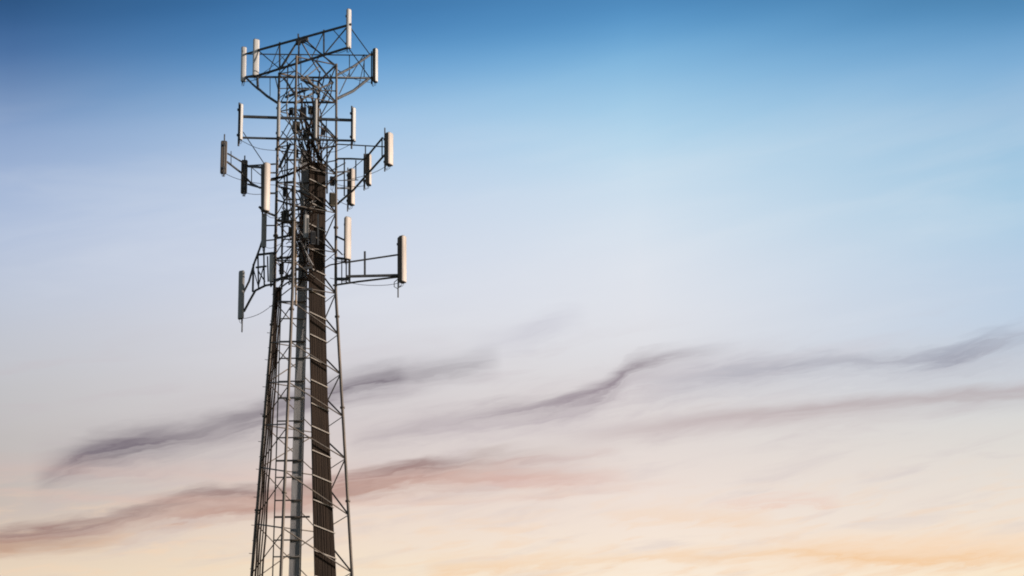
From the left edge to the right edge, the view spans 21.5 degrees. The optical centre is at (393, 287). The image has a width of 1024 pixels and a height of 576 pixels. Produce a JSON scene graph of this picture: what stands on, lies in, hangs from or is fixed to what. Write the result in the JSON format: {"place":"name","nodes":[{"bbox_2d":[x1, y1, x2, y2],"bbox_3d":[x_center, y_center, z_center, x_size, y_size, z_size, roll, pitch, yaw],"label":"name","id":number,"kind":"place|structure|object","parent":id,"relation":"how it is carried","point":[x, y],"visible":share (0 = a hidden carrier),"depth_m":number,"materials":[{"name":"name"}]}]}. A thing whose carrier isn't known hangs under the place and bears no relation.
{"place":"outdoors","nodes":[
{"label":"outdoors","id":0,"kind":"place"},
{"bbox_2d":[0,0,1023,575],"label":"sky","id":1,"kind":"structure","parent":0,"point":[692,287],"materials":[{"name":"blue"}]},
{"label":"ground","id":2,"kind":"structure","parent":0,"visible":0},
{"bbox_2d":[249,55,353,575],"bbox_3d":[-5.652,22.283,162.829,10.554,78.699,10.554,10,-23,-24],"label":"lattice tower","id":3,"kind":"structure","parent":2,"relation":"on","point":[290,346],"depth_m":169.62,"materials":[{"name":"metal"}]},
{"bbox_2d":[227,143,290,216],"bbox_3d":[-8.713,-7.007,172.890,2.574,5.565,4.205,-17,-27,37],"label":"antenna boom","id":4,"kind":"object","parent":3,"relation":"attached to","point":[259,166],"visible":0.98,"depth_m":173.50,"materials":[{"name":"metal"}]},
{"bbox_2d":[220,134,260,183],"bbox_3d":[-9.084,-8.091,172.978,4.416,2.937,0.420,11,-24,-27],"label":"panel antenna","id":5,"kind":"object","parent":4,"relation":"attached to","point":[223,163],"visible":0.93,"depth_m":171.98,"materials":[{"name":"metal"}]},
{"bbox_2d":[241,155,279,196],"bbox_3d":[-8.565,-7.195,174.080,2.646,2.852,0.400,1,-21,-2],"label":"panel antenna","id":6,"kind":"object","parent":4,"relation":"attached to","point":[244,169],"visible":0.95,"depth_m":173.96,"materials":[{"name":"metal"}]},
{"bbox_2d":[261,162,280,217],"bbox_3d":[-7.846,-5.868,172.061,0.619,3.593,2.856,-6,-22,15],"label":"panel antenna","id":7,"kind":"object","parent":4,"relation":"attached to","point":[265,194],"visible":1,"depth_m":170.85,"materials":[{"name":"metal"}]},
{"bbox_2d":[244,225,275,311],"bbox_3d":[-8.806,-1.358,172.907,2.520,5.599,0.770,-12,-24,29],"label":"antenna boom","id":8,"kind":"object","parent":3,"relation":"attached to","point":[252,272],"visible":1,"depth_m":172.70,"materials":[{"name":"metal"}]},
{"bbox_2d":[238,270,279,331],"bbox_3d":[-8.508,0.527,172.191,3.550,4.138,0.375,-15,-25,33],"label":"panel antenna","id":9,"kind":"object","parent":8,"relation":"attached to","point":[241,284],"visible":1,"depth_m":172.95,"materials":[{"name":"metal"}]},
{"bbox_2d":[254,287,281,575],"bbox_3d":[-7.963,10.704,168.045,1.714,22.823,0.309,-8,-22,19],"label":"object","id":10,"kind":"object","parent":3,"relation":"attached to","point":[272,377],"visible":1,"depth_m":168.36,"materials":[{"name":"grey metal"}]},
{"bbox_2d":[261,214,280,253],"bbox_3d":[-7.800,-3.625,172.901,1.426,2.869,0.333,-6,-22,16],"label":"panel antenna","id":11,"kind":"object","parent":3,"relation":"attached to","point":[263,231],"visible":0.92,"depth_m":172.91,"materials":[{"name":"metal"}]},
{"bbox_2d":[272,150,309,575],"bbox_3d":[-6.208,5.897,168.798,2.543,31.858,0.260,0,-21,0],"label":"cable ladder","id":12,"kind":"object","parent":3,"relation":"attached to","point":[296,516],"visible":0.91,"depth_m":168.04,"materials":[{"name":"metal"}]},
{"bbox_2d":[269,252,280,286],"bbox_3d":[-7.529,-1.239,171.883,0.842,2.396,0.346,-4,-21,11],"label":"panel antenna","id":13,"kind":"object","parent":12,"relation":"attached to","point":[271,268],"visible":1,"depth_m":171.76,"materials":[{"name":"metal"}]},
{"bbox_2d":[282,207,308,246],"bbox_3d":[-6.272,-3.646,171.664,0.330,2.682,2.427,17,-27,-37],"label":"panel antenna","id":14,"kind":"object","parent":3,"relation":"attached to","point":[306,227],"visible":1,"depth_m":170.79,"materials":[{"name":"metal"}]},
{"bbox_2d":[243,115,355,162],"bbox_3d":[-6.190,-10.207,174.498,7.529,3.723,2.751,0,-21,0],"label":"antenna boom","id":15,"kind":"object","parent":3,"relation":"attached to","point":[299,119],"visible":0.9,"depth_m":173.28,"materials":[{"name":"metal"}]},
{"bbox_2d":[237,102,280,150],"bbox_3d":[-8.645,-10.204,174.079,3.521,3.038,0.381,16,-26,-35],"label":"panel antenna","id":16,"kind":"object","parent":15,"relation":"attached to","point":[240,122],"visible":1,"depth_m":173.11,"materials":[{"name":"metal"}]},
{"bbox_2d":[276,102,282,147],"bbox_3d":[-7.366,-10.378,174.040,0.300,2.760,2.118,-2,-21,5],"label":"panel antenna","id":17,"kind":"object","parent":15,"relation":"attached to","point":[278,107],"visible":1,"depth_m":173.10,"materials":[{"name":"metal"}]},
{"bbox_2d":[312,99,330,143],"bbox_3d":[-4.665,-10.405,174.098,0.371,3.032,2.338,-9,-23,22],"label":"panel antenna","id":18,"kind":"object","parent":15,"relation":"attached to","point":[315,109],"visible":1,"depth_m":173.17,"materials":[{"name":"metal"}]},
{"bbox_2d":[334,106,355,151],"bbox_3d":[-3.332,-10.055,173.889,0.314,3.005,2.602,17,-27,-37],"label":"panel antenna","id":19,"kind":"object","parent":15,"relation":"attached to","point":[353,124],"visible":1,"depth_m":173.01,"materials":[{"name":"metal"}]},
{"bbox_2d":[274,141,334,290],"bbox_3d":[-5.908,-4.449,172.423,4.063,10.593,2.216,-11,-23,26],"label":"equipment rack","id":20,"kind":"object","parent":3,"relation":"attached to","point":[280,237],"visible":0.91,"depth_m":172.63,"materials":[{"name":"metal"}]},
{"bbox_2d":[279,263,283,276],"bbox_3d":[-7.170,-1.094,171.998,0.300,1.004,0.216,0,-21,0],"label":"radio unit","id":21,"kind":"object","parent":20,"relation":"attached to","point":[280,269],"visible":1,"depth_m":171.93,"materials":[{"name":"grey metal"}]},
{"bbox_2d":[329,192,334,210],"bbox_3d":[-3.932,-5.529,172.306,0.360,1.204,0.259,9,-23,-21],"label":"radio unit","id":22,"kind":"object","parent":20,"relation":"attached to","point":[331,199],"visible":1,"depth_m":172.26,"materials":[{"name":"grey metal"}]},
{"bbox_2d":[271,71,344,575],"bbox_3d":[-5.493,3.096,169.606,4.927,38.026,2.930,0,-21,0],"label":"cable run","id":23,"kind":"object","parent":3,"relation":"attached to","point":[323,531],"visible":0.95,"depth_m":169.07,"materials":[{"name":"black rubber"}]},
{"bbox_2d":[283,210,288,225],"bbox_3d":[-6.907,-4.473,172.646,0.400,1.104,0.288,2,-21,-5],"label":"radio unit","id":24,"kind":"object","parent":23,"relation":"attached to","point":[284,216],"visible":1,"depth_m":172.53,"materials":[{"name":"metal"}]},
{"bbox_2d":[288,227,291,236],"bbox_3d":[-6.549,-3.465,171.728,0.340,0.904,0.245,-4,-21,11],"label":"radio unit","id":25,"kind":"object","parent":23,"relation":"attached to","point":[290,234],"visible":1,"depth_m":171.68,"materials":[{"name":"grey metal"}]},
{"bbox_2d":[294,223,296,305],"bbox_3d":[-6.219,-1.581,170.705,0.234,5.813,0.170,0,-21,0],"label":"conduit","id":26,"kind":"object","parent":23,"relation":"attached to","point":[295,300],"visible":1,"depth_m":170.44,"materials":[{"name":"grey metal"}]},
{"bbox_2d":[292,121,299,129],"bbox_3d":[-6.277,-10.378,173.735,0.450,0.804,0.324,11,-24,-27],"label":"radio unit","id":27,"kind":"object","parent":23,"relation":"attached to","point":[298,124],"visible":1,"depth_m":173.70,"materials":[{"name":"grey metal"}]},
{"bbox_2d":[300,107,306,116],"bbox_3d":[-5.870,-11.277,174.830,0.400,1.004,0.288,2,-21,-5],"label":"radio unit","id":28,"kind":"object","parent":23,"relation":"attached to","point":[303,110],"visible":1,"depth_m":174.83,"materials":[{"name":"grey metal"}]},
{"bbox_2d":[308,105,312,115],"bbox_3d":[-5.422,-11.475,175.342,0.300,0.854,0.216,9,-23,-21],"label":"radio unit","id":29,"kind":"object","parent":23,"relation":"attached to","point":[310,108],"visible":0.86,"depth_m":175.30,"materials":[{"name":"grey metal"}]},
{"bbox_2d":[310,231,315,249],"bbox_3d":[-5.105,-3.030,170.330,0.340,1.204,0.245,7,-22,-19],"label":"radio unit","id":30,"kind":"object","parent":23,"relation":"attached to","point":[312,237],"visible":1,"depth_m":170.28,"materials":[{"name":"grey metal"}]},
{"bbox_2d":[245,23,371,103],"bbox_3d":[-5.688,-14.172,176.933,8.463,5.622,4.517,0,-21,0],"label":"antenna headframe","id":31,"kind":"object","parent":3,"relation":"on","point":[301,40],"visible":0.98,"depth_m":177.36,"materials":[{"name":"metal"}]},
{"bbox_2d":[241,46,284,85],"bbox_3d":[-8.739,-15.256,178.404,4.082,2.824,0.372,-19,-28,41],"label":"panel antenna","id":32,"kind":"object","parent":31,"relation":"attached to","point":[243,62],"visible":1,"depth_m":179.44,"materials":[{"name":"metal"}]},
{"bbox_2d":[252,39,284,78],"bbox_3d":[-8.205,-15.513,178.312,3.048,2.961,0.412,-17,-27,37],"label":"panel antenna","id":33,"kind":"object","parent":31,"relation":"attached to","point":[256,43],"visible":1,"depth_m":178.98,"materials":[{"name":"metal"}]},
{"bbox_2d":[339,8,350,52],"bbox_3d":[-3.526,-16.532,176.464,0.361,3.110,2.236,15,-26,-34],"label":"panel antenna","id":34,"kind":"object","parent":31,"relation":"attached to","point":[348,27],"visible":1,"depth_m":175.63,"materials":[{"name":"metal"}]},
{"bbox_2d":[332,48,377,84],"bbox_3d":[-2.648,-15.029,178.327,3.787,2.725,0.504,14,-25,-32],"label":"panel antenna","id":35,"kind":"object","parent":31,"relation":"attached to","point":[374,72],"visible":1,"depth_m":179.04,"materials":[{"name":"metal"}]},
{"bbox_2d":[330,176,334,189],"bbox_3d":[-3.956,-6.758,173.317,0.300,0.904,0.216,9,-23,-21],"label":"radio unit","id":36,"kind":"object","parent":3,"relation":"attached to","point":[332,183],"visible":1,"depth_m":173.29,"materials":[{"name":"grey metal"}]},
{"bbox_2d":[329,137,383,204],"bbox_3d":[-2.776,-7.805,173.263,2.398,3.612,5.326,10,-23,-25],"label":"antenna boom","id":37,"kind":"object","parent":3,"relation":"attached to","point":[367,173],"visible":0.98,"depth_m":173.48,"materials":[{"name":"metal"}]},
{"bbox_2d":[333,168,354,211],"bbox_3d":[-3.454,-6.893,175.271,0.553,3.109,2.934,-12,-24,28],"label":"panel antenna","id":38,"kind":"object","parent":37,"relation":"attached to","point":[350,199],"visible":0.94,"depth_m":176.09,"materials":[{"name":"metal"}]},
{"bbox_2d":[337,153,371,190],"bbox_3d":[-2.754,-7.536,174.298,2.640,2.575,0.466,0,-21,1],"label":"panel antenna","id":39,"kind":"object","parent":37,"relation":"attached to","point":[367,181],"visible":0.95,"depth_m":174.11,"materials":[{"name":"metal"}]},
{"bbox_2d":[338,128,392,180],"bbox_3d":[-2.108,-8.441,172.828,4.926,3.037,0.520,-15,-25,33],"label":"panel antenna","id":40,"kind":"object","parent":37,"relation":"attached to","point":[388,149],"visible":1,"depth_m":171.42,"materials":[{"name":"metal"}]},
{"bbox_2d":[333,235,400,288],"bbox_3d":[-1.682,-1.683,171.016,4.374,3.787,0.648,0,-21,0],"label":"antenna boom","id":41,"kind":"object","parent":3,"relation":"attached to","point":[349,276],"visible":1,"depth_m":170.63,"materials":[{"name":"metal"}]},
{"bbox_2d":[330,216,350,263],"bbox_3d":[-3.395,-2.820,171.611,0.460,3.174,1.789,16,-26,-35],"label":"panel antenna","id":42,"kind":"object","parent":41,"relation":"attached to","point":[347,237],"visible":1,"depth_m":170.96,"materials":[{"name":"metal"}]},
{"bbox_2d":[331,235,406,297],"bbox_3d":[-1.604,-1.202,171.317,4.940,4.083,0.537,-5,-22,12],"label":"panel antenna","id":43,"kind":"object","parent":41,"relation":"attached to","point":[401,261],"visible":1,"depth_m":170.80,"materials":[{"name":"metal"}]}
]}

